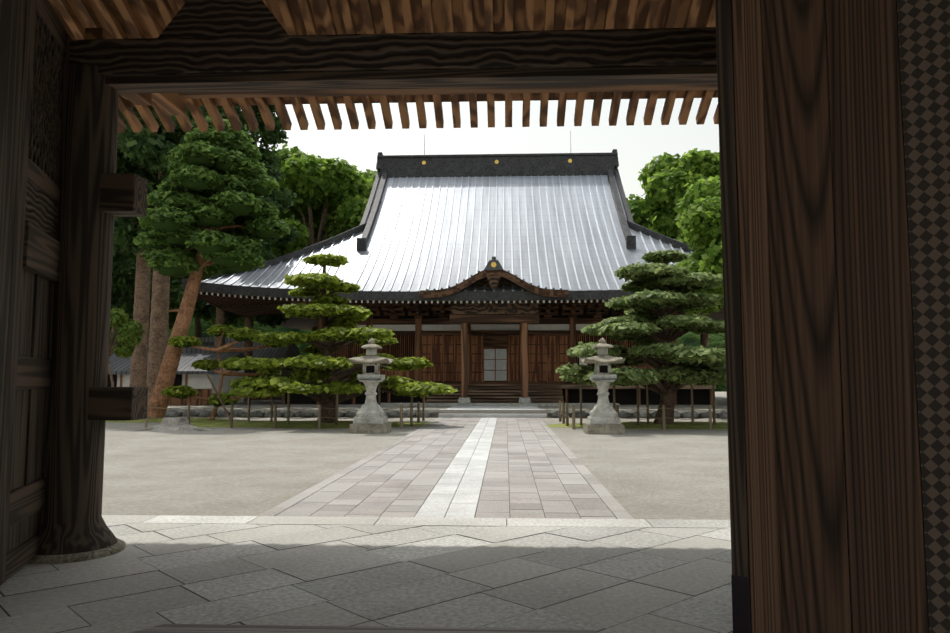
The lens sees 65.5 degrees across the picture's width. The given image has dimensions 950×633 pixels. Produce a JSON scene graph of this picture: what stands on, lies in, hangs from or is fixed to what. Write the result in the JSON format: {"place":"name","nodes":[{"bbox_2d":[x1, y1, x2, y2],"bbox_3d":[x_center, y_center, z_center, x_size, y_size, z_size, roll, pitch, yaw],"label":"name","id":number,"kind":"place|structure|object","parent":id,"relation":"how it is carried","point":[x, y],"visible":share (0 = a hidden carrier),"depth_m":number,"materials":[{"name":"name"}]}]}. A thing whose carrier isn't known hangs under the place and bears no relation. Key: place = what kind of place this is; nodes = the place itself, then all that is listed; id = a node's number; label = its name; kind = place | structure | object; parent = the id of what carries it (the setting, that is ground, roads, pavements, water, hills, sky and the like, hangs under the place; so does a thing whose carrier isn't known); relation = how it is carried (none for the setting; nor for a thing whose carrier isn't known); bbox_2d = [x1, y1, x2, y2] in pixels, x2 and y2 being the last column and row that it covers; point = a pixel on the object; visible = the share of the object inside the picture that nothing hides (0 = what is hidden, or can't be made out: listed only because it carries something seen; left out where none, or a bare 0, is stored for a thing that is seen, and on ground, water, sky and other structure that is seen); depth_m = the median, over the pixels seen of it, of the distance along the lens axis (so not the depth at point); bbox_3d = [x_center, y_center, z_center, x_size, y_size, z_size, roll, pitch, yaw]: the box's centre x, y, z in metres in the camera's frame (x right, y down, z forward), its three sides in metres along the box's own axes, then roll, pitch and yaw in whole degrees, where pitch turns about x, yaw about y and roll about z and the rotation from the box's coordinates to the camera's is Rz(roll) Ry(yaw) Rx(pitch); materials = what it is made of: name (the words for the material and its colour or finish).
{"place":"outdoors","nodes":[
{"label":"outdoors","id":0,"kind":"place"},
{"bbox_2d":[0,0,71,584],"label":"gate door stiles","id":1,"kind":"object","parent":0,"point":[17,28],"visible":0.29,"depth_m":5.54,"materials":[{"name":"wood"}]},
{"bbox_2d":[7,269,51,552],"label":"door panels","id":2,"kind":"object","parent":1,"relation":"in","point":[30,404],"visible":0.56,"depth_m":6.14,"materials":[{"name":"wood"}]},
{"bbox_2d":[6,0,67,579],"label":"door rails","id":3,"kind":"object","parent":1,"relation":"attached to","point":[41,253],"visible":0.52,"depth_m":6.15,"materials":[{"name":"wood"}]},
{"bbox_2d":[25,179,57,238],"bbox_3d":[-3.724,-0.893,6.282,0.065,0.356,0.976,1,-5,-16],"label":"carved wood panel","id":4,"kind":"object","parent":1,"relation":"attached to","point":[41,212],"visible":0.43,"depth_m":6.29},
{"bbox_2d":[28,8,64,185],"bbox_3d":[-3.724,-1.859,6.367,0.065,1.256,0.976,1,-5,-16],"label":"carved panel","id":5,"kind":"object","parent":1,"relation":"attached to","point":[46,108],"visible":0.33,"depth_m":6.38,"materials":[{"name":"wood"}]},
{"bbox_2d":[110,217,152,332],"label":"tree","id":6,"kind":"object","parent":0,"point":[116,270],"depth_m":48.84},
{"bbox_2d":[85,28,185,115],"bbox_3d":[-3.641,-2.518,8.054,0.180,0.388,1.880,0,-5,2],"label":"bracket","id":7,"kind":"object","parent":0,"point":[173,104],"visible":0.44,"depth_m":8.32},
{"bbox_2d":[117,369,244,403],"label":"temple office walls","id":8,"kind":"structure","parent":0,"point":[198,381],"depth_m":40.60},
{"bbox_2d":[107,374,181,386],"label":"dark office windows","id":9,"kind":"structure","parent":8,"relation":"in","point":[178,380],"depth_m":40.56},
{"bbox_2d":[120,374,211,404],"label":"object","id":10,"kind":"object","parent":8,"relation":"attached to","point":[190,401],"visible":0.08,"depth_m":40.34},
{"bbox_2d":[265,369,293,399],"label":"temple corridor walls","id":11,"kind":"structure","parent":0,"point":[287,373],"depth_m":54.74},
{"bbox_2d":[0,515,732,632],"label":"stone pavement","id":12,"kind":"structure","parent":0,"point":[607,608],"depth_m":5.85,"materials":[{"name":"stone"}]},
{"bbox_2d":[28,538,125,564],"bbox_3d":[-3.680,2.116,6.706,0.920,0.080,0.920,0,-5,2],"label":"pillar base","id":13,"kind":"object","parent":12,"relation":"on","point":[118,546],"visible":0.38,"depth_m":6.36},
{"bbox_2d":[36,64,117,554],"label":"gate pillar","id":14,"kind":"structure","parent":13,"relation":"on","point":[73,521],"depth_m":6.70,"materials":[{"name":"wood"}]},
{"bbox_2d":[88,173,147,420],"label":"beam ends","id":15,"kind":"object","parent":14,"relation":"attached to","point":[123,194],"visible":0.4,"depth_m":6.83,"materials":[{"name":"wood"}]},
{"bbox_2d":[69,27,716,75],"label":"wooden beam","id":16,"kind":"structure","parent":14,"relation":"on","point":[446,51],"depth_m":6.81,"materials":[{"name":"wood"}]},
{"bbox_2d":[158,0,288,37],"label":"gate kaerumata","id":17,"kind":"object","parent":16,"relation":"on","point":[214,18],"visible":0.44,"depth_m":6.98,"materials":[{"name":"wood"}]},
{"bbox_2d":[105,65,716,93],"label":"gate lintel","id":18,"kind":"structure","parent":14,"relation":"attached to","point":[476,78],"depth_m":6.90,"materials":[{"name":"wood"}]},
{"bbox_2d":[132,624,595,632],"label":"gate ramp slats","id":19,"kind":"object","parent":12,"relation":"on","point":[186,628],"visible":0.97,"depth_m":4.46,"materials":[{"name":"stone"}]},
{"bbox_2d":[897,0,949,632],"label":"lattice panel","id":20,"kind":"object","parent":12,"relation":"on","point":[924,36],"visible":1,"depth_m":3.65,"materials":[{"name":"wood"}]},
{"bbox_2d":[200,292,609,302],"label":"white hall rafter ends","id":21,"kind":"object","parent":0,"point":[373,301],"visible":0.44,"depth_m":39.02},
{"bbox_2d":[182,282,634,329],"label":"roof eaves","id":22,"kind":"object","parent":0,"point":[415,295],"depth_m":38.83,"materials":[{"name":"wood"}]},
{"bbox_2d":[102,417,729,519],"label":"gravel ground","id":23,"kind":"structure","parent":0,"point":[645,474],"depth_m":14.62,"materials":[{"name":"gravel"}]},
{"bbox_2d":[108,308,144,386],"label":"small tree","id":24,"kind":"object","parent":23,"relation":"on","point":[134,329],"depth_m":30.75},
{"bbox_2d":[112,253,170,307],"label":"broadleaf tree leaves","id":25,"kind":"object","parent":23,"relation":"on","point":[126,305],"depth_m":52.63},
{"bbox_2d":[146,135,169,403],"bbox_3d":[-15.427,-7.775,35.735,5.074,25.252,4.407,-4,-6,36],"label":"tree trunk","id":26,"kind":"object","parent":23,"relation":"on","point":[159,325],"depth_m":34.97,"materials":[{"name":"brown plant"}]},
{"bbox_2d":[106,418,237,422],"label":"grass","id":27,"kind":"structure","parent":23,"relation":"on","point":[158,420],"depth_m":30.36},
{"bbox_2d":[150,417,196,431],"bbox_3d":[-10.229,3.662,25.179,1.703,0.420,1.682,0,-5,2],"label":"old tree stump","id":28,"kind":"object","parent":23,"relation":"on","point":[170,424],"visible":0.83,"depth_m":24.79,"materials":[{"name":"grey wood"}]},
{"bbox_2d":[135,424,210,431],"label":"old tree stump roots","id":29,"kind":"object","parent":28,"relation":"attached to","point":[179,426],"visible":0.44,"depth_m":24.96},
{"bbox_2d":[118,276,244,336],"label":"broadleaf tree leaves","id":30,"kind":"object","parent":23,"relation":"on","point":[203,312],"depth_m":54.49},
{"bbox_2d":[132,116,289,418],"bbox_3d":[-11.379,-2.006,31.592,6.314,13.148,6.372,0,-5,2],"label":"red pine tree","id":31,"kind":"object","parent":23,"relation":"on","point":[203,204],"depth_m":30.68,"materials":[{"name":"plant"}]},
{"bbox_2d":[206,373,229,419],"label":"pine brace poles","id":32,"kind":"object","parent":23,"relation":"on","point":[219,398],"visible":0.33,"depth_m":30.40,"materials":[{"name":"brown wood"}]},
{"bbox_2d":[161,324,286,419],"bbox_3d":[-10.281,2.343,30.512,5.162,4.148,2.732,0,-5,2],"label":"pine tree","id":33,"kind":"object","parent":23,"relation":"on","point":[232,333],"depth_m":30.63,"materials":[{"name":"plant"}]},
{"bbox_2d":[144,401,424,428],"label":"fence posts","id":34,"kind":"object","parent":23,"relation":"on","point":[319,416],"visible":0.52,"depth_m":26.28,"materials":[{"name":"brown wood"}]},
{"bbox_2d":[147,403,423,418],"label":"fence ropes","id":35,"kind":"object","parent":34,"relation":"on","point":[278,417],"visible":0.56,"depth_m":26.24,"materials":[{"name":"brown"}]},
{"bbox_2d":[190,420,427,428],"bbox_3d":[-6.467,4.117,28.549,11.005,0.100,5.256,0,-5,2],"label":"moss mound","id":36,"kind":"object","parent":23,"relation":"on","point":[313,424],"visible":0.62,"depth_m":27.42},
{"bbox_2d":[270,144,373,381],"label":"broadleaf tree leaves","id":37,"kind":"object","parent":23,"relation":"on","point":[323,180],"depth_m":59.40,"materials":[{"name":"plant"}]},
{"bbox_2d":[247,384,412,424],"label":"tree support posts","id":38,"kind":"object","parent":23,"relation":"on","point":[336,410],"visible":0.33,"depth_m":27.50,"materials":[{"name":"brown wood"}]},
{"bbox_2d":[357,169,377,181],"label":"broadleaf tree leaves","id":39,"kind":"object","parent":23,"relation":"on","point":[368,175],"depth_m":68.97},
{"bbox_2d":[348,338,393,433],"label":"stone lantern","id":40,"kind":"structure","parent":23,"relation":"on","point":[384,428],"depth_m":23.64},
{"bbox_2d":[366,366,373,372],"bbox_3d":[-3.397,1.726,24.230,0.279,0.353,0.279,0,-5,2],"label":"lantern opening","id":41,"kind":"object","parent":40,"relation":"attached to","point":[369,369],"visible":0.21,"depth_m":24.09,"materials":[{"name":"black"}]},
{"bbox_2d":[353,348,387,423],"bbox_3d":[-3.397,2.264,24.183,0.965,2.437,0.965,0,-5,2],"label":"stone lantern","id":42,"kind":"object","parent":40,"relation":"attached to","point":[370,411],"visible":1,"depth_m":23.86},
{"bbox_2d":[259,417,632,518],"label":"temple path tiles","id":43,"kind":"object","parent":23,"relation":"on","point":[351,487],"visible":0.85,"depth_m":12.17,"materials":[{"name":"stone"}]},
{"bbox_2d":[165,410,726,417],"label":"terrace boulder wall","id":44,"kind":"structure","parent":23,"relation":"on","point":[352,413],"depth_m":33.84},
{"bbox_2d":[166,409,726,412],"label":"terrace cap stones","id":45,"kind":"object","parent":44,"relation":"on","point":[436,410],"visible":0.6,"depth_m":33.84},
{"bbox_2d":[415,418,496,517],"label":"central stone path","id":46,"kind":"structure","parent":23,"relation":"on","point":[463,504],"depth_m":12.15,"materials":[{"name":"stone"}]},
{"bbox_2d":[298,419,616,518],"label":"paving joints","id":47,"kind":"object","parent":23,"relation":"on","point":[484,475],"visible":0.07,"depth_m":12.20,"materials":[{"name":"grey"}]},
{"bbox_2d":[581,337,624,433],"bbox_3d":[4.136,2.213,23.873,1.265,3.078,1.265,0,-5,2],"label":"stone lantern","id":48,"kind":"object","parent":23,"relation":"on","point":[602,429],"depth_m":23.33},
{"bbox_2d":[587,348,620,424],"bbox_3d":[4.136,2.236,23.871,0.965,2.437,0.965,0,-5,2],"label":"stone lantern","id":49,"kind":"object","parent":48,"relation":"attached to","point":[602,412],"visible":0.98,"depth_m":23.54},
{"bbox_2d":[559,401,711,429],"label":"tree support posts","id":50,"kind":"object","parent":23,"relation":"on","point":[562,416],"visible":0.44,"depth_m":25.57,"materials":[{"name":"brown wood"}]},
{"bbox_2d":[561,405,726,419],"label":"fence ropes","id":51,"kind":"object","parent":50,"relation":"on","point":[655,408],"visible":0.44,"depth_m":25.53,"materials":[{"name":"brown"}]},
{"bbox_2d":[546,422,727,428],"bbox_3d":[8.067,4.055,27.840,12.185,0.100,4.774,0,-5,2],"label":"moss mound","id":52,"kind":"object","parent":23,"relation":"on","point":[677,425],"visible":0.38,"depth_m":26.66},
{"bbox_2d":[580,384,715,424],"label":"tree support posts","id":53,"kind":"object","parent":23,"relation":"on","point":[692,405],"visible":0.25,"depth_m":27.00,"materials":[{"name":"brown wood"}]},
{"bbox_2d":[626,148,719,345],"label":"broadleaf tree leaves","id":54,"kind":"object","parent":23,"relation":"on","point":[656,213],"depth_m":55.41,"materials":[{"name":"plant"}]},
{"bbox_2d":[673,175,723,315],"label":"broadleaf tree leaves","id":55,"kind":"object","parent":23,"relation":"on","point":[691,227],"depth_m":32.00,"materials":[{"name":"plant"}]},
{"bbox_2d":[109,215,725,391],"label":"forest hillside terrain","id":56,"kind":"structure","parent":0,"point":[690,338],"depth_m":89.26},
{"bbox_2d":[113,112,163,255],"bbox_3d":[-16.395,-12.756,37.907,8.159,20.159,8.061,0,-5,2],"label":"tree","id":57,"kind":"object","parent":56,"relation":"on","point":[126,223],"depth_m":35.09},
{"bbox_2d":[173,105,282,307],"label":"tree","id":58,"kind":"object","parent":56,"relation":"on","point":[277,204],"depth_m":49.63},
{"bbox_2d":[206,105,299,327],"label":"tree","id":59,"kind":"object","parent":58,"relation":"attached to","point":[294,235],"depth_m":51.28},
{"bbox_2d":[228,253,457,422],"bbox_3d":[-5.058,0.913,28.366,8.928,6.662,7.734,0,-5,2],"label":"pine tree","id":60,"kind":"object","parent":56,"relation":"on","point":[273,385],"depth_m":27.14,"materials":[{"name":"plant"}]},
{"bbox_2d":[555,249,725,423],"bbox_3d":[7.021,0.880,27.801,8.011,6.672,8.177,0,-5,2],"label":"pine tree","id":61,"kind":"object","parent":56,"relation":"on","point":[712,371],"depth_m":26.25,"materials":[{"name":"plant"}]},
{"bbox_2d":[119,84,717,99],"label":"eave beam","id":62,"kind":"structure","parent":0,"point":[622,88],"depth_m":8.72,"materials":[{"name":"wood"}]},
{"bbox_2d":[53,0,718,132],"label":"rafters","id":63,"kind":"object","parent":62,"relation":"on","point":[69,16],"visible":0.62,"depth_m":8.97,"materials":[{"name":"wood"}]},
{"bbox_2d":[48,0,717,106],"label":"roof boards","id":64,"kind":"object","parent":63,"relation":"on","point":[499,15],"visible":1,"depth_m":8.15,"materials":[{"name":"wood"}]},
{"bbox_2d":[165,392,726,417],"bbox_3d":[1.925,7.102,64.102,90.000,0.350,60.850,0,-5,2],"label":"stone foundation","id":65,"kind":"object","parent":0,"point":[720,400],"depth_m":36.96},
{"bbox_2d":[129,177,151,386],"bbox_3d":[-16.662,-8.622,37.363,5.304,27.223,5.005,3,-6,-29],"label":"tree trunk","id":66,"kind":"object","parent":65,"relation":"on","point":[138,367],"visible":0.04,"depth_m":36.54,"materials":[{"name":"brown plant"}]},
{"bbox_2d":[116,106,251,190],"bbox_3d":[-15.045,-12.867,36.352,8.191,16.287,7.092,0,-5,2],"label":"tree","id":67,"kind":"object","parent":66,"relation":"attached to","point":[131,147],"depth_m":33.40,"materials":[{"name":"plant"}]},
{"bbox_2d":[108,347,256,373],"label":"background building roof","id":68,"kind":"object","parent":65,"relation":"on","point":[188,358],"visible":0.17,"depth_m":41.76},
{"bbox_2d":[214,307,225,346],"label":"cedar tree trunk","id":69,"kind":"object","parent":65,"relation":"on","point":[220,316],"depth_m":49.08,"materials":[{"name":"brown plant"}]},
{"bbox_2d":[148,337,300,358],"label":"background building roof","id":70,"kind":"structure","parent":65,"relation":"on","point":[278,352],"depth_m":54.39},
{"bbox_2d":[284,350,291,357],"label":"temple corridor gables","id":71,"kind":"object","parent":70,"relation":"attached to","point":[288,354],"depth_m":56.01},
{"bbox_2d":[243,105,255,400],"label":"cedar tree trunk","id":72,"kind":"object","parent":65,"relation":"on","point":[249,325],"visible":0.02,"depth_m":50.45,"materials":[{"name":"brown plant"}]},
{"bbox_2d":[252,370,270,399],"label":"temple corridor timber","id":73,"kind":"object","parent":65,"relation":"on","point":[266,398],"visible":0.02,"depth_m":52.26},
{"bbox_2d":[201,173,691,290],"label":"roof","id":74,"kind":"structure","parent":65,"relation":"on","point":[350,272],"depth_m":45.66,"materials":[{"name":"metal"}]},
{"bbox_2d":[182,169,694,282],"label":"roof ridges","id":75,"kind":"object","parent":74,"relation":"on","point":[625,224],"visible":0.71,"depth_m":46.48,"materials":[{"name":"metal"}]},
{"bbox_2d":[203,175,692,290],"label":"roof seams","id":76,"kind":"object","parent":74,"relation":"on","point":[277,277],"visible":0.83,"depth_m":45.13,"materials":[{"name":"metal"}]},
{"bbox_2d":[420,270,554,290],"bbox_3d":[1.046,-1.792,40.000,7.700,1.150,3.450,0,-5,2],"label":"gable roof edge","id":77,"kind":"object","parent":74,"relation":"attached to","point":[475,274],"depth_m":38.41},
{"bbox_2d":[426,270,561,290],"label":"karahafu tile ribs","id":78,"kind":"object","parent":77,"relation":"on","point":[508,271],"visible":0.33,"depth_m":38.29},
{"bbox_2d":[484,257,503,269],"bbox_3d":[0.976,-2.750,38.404,1.027,0.720,0.247,0,-5,2],"label":"ridge-end ornament","id":79,"kind":"object","parent":77,"relation":"on","point":[497,267],"visible":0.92,"depth_m":38.28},
{"bbox_2d":[420,270,568,297],"bbox_3d":[0.979,-1.733,38.386,7.700,1.510,0.200,0,-5,2],"label":"curved bargeboard","id":80,"kind":"object","parent":77,"relation":"attached to","point":[486,273],"visible":0.96,"depth_m":38.33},
{"bbox_2d":[487,276,500,288],"bbox_3d":[0.974,-1.768,38.268,0.750,0.660,0.080,0,-5,2],"label":"gable pendant","id":81,"kind":"object","parent":80,"relation":"hanging from","point":[493,281],"visible":0.86,"depth_m":38.23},
{"bbox_2d":[451,278,537,313],"bbox_3d":[1.024,-1.121,39.415,4.620,1.990,0.001,0,-5,2],"label":"karahafu tympanum","id":82,"kind":"object","parent":74,"relation":"attached to","point":[493,307],"visible":0.56,"depth_m":39.37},
{"bbox_2d":[376,149,618,177],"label":"roof ridge","id":83,"kind":"structure","parent":74,"relation":"on","point":[486,165],"depth_m":53.47,"materials":[{"name":"tile"}]},
{"bbox_2d":[422,159,571,164],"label":"roof crests","id":84,"kind":"object","parent":83,"relation":"attached to","point":[497,161],"visible":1,"depth_m":53.56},
{"bbox_2d":[579,357,586,364],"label":"hall notice board","id":85,"kind":"object","parent":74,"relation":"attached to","point":[580,361],"visible":0.07,"depth_m":42.63,"materials":[{"name":"paint"}]},
{"bbox_2d":[426,385,563,402],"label":"wooden steps","id":86,"kind":"structure","parent":65,"relation":"on","point":[512,395],"depth_m":40.36,"materials":[{"name":"brown wood"}]},
{"bbox_2d":[285,389,709,404],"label":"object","id":87,"kind":"structure","parent":65,"relation":"on","point":[629,396],"depth_m":41.48,"materials":[{"name":"black"}]},
{"bbox_2d":[446,384,715,388],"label":"veranda floor","id":88,"kind":"structure","parent":87,"relation":"on","point":[570,386],"depth_m":41.11,"materials":[{"name":"brown wood"}]},
{"bbox_2d":[432,335,507,381],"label":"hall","id":89,"kind":"object","parent":88,"relation":"on","point":[484,381],"depth_m":43.09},
{"bbox_2d":[317,318,676,384],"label":"pillars","id":90,"kind":"structure","parent":88,"relation":"on","point":[418,343],"depth_m":42.99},
{"bbox_2d":[330,318,650,384],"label":"wooden rails","id":91,"kind":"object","parent":90,"relation":"attached to","point":[495,339],"depth_m":43.07,"materials":[{"name":"wood"}]},
{"bbox_2d":[282,389,712,404],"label":"veranda posts","id":92,"kind":"object","parent":65,"relation":"on","point":[424,398],"visible":0.31,"depth_m":41.23,"materials":[{"name":"brown wood"}]},
{"bbox_2d":[377,403,618,406],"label":"stone platform","id":93,"kind":"structure","parent":65,"relation":"on","point":[488,404],"depth_m":38.67,"materials":[{"name":"stone"}]},
{"bbox_2d":[461,323,527,397],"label":"porch columns","id":94,"kind":"structure","parent":93,"relation":"on","point":[464,360],"depth_m":39.18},
{"bbox_2d":[449,314,538,322],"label":"porch beam","id":95,"kind":"structure","parent":94,"relation":"on","point":[493,318],"depth_m":39.40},
{"bbox_2d":[458,397,530,402],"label":"pillar bases","id":96,"kind":"object","parent":93,"relation":"on","point":[468,400],"visible":0.98,"depth_m":38.90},
{"bbox_2d":[183,289,723,328],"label":"hall roof soffit","id":97,"kind":"structure","parent":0,"point":[291,322],"depth_m":48.47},
{"bbox_2d":[329,324,590,330],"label":"hall plaster band","id":98,"kind":"object","parent":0,"point":[495,327],"visible":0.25,"depth_m":43.22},
{"bbox_2d":[197,292,723,308],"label":"eave rafters","id":99,"kind":"object","parent":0,"point":[220,301],"visible":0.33,"depth_m":40.68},
{"bbox_2d":[328,306,638,318],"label":"hall frieze board","id":100,"kind":"object","parent":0,"point":[431,316],"visible":0.14,"depth_m":43.18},
{"bbox_2d":[257,98,718,199],"label":"sky","id":101,"kind":"structure","parent":0,"point":[636,144],"materials":[{"name":"white"}]},
{"bbox_2d":[293,300,683,318],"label":"hall brackets","id":102,"kind":"object","parent":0,"point":[417,308],"visible":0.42,"depth_m":42.82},
{"bbox_2d":[333,335,643,363],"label":"hall window","id":103,"kind":"structure","parent":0,"point":[388,349],"depth_m":43.40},
{"bbox_2d":[450,304,526,309],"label":"blocks","id":104,"kind":"structure","parent":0,"point":[523,308],"depth_m":39.00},
{"bbox_2d":[334,335,646,381],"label":"hall door stiles","id":105,"kind":"object","parent":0,"point":[483,359],"visible":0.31,"depth_m":43.05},
{"bbox_2d":[439,406,546,417],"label":"stone steps","id":106,"kind":"structure","parent":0,"point":[493,415],"depth_m":33.54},
{"bbox_2d":[484,349,506,380],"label":"window","id":107,"kind":"structure","parent":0,"point":[490,364],"depth_m":43.05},
{"bbox_2d":[362,336,652,380],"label":"wooden wall panels","id":108,"kind":"object","parent":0,"point":[410,373],"visible":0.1,"depth_m":43.08,"materials":[{"name":"wood"}]},
{"bbox_2d":[599,365,607,372],"bbox_3d":[4.136,1.699,23.918,0.279,0.353,0.279,0,-5,2],"label":"lantern opening","id":109,"kind":"object","parent":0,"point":[603,368],"visible":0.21,"depth_m":23.78,"materials":[{"name":"black"}]},
{"bbox_2d":[731,575,751,632],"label":"post base cover","id":110,"kind":"object","parent":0,"point":[741,606],"visible":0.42,"depth_m":4.03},
{"bbox_2d":[761,0,929,632],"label":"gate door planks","id":111,"kind":"object","parent":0,"point":[852,539],"visible":0.88,"depth_m":3.85,"materials":[{"name":"wood"}]},
{"bbox_2d":[715,0,749,576],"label":"door frame","id":112,"kind":"object","parent":111,"relation":"attached to","point":[733,328],"visible":0.67,"depth_m":4.18,"materials":[{"name":"wood"}]},
{"bbox_2d":[732,0,782,632],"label":"wooden post","id":113,"kind":"object","parent":111,"relation":"attached to","point":[761,467],"visible":0.75,"depth_m":4.09,"materials":[{"name":"wood"}]}
]}

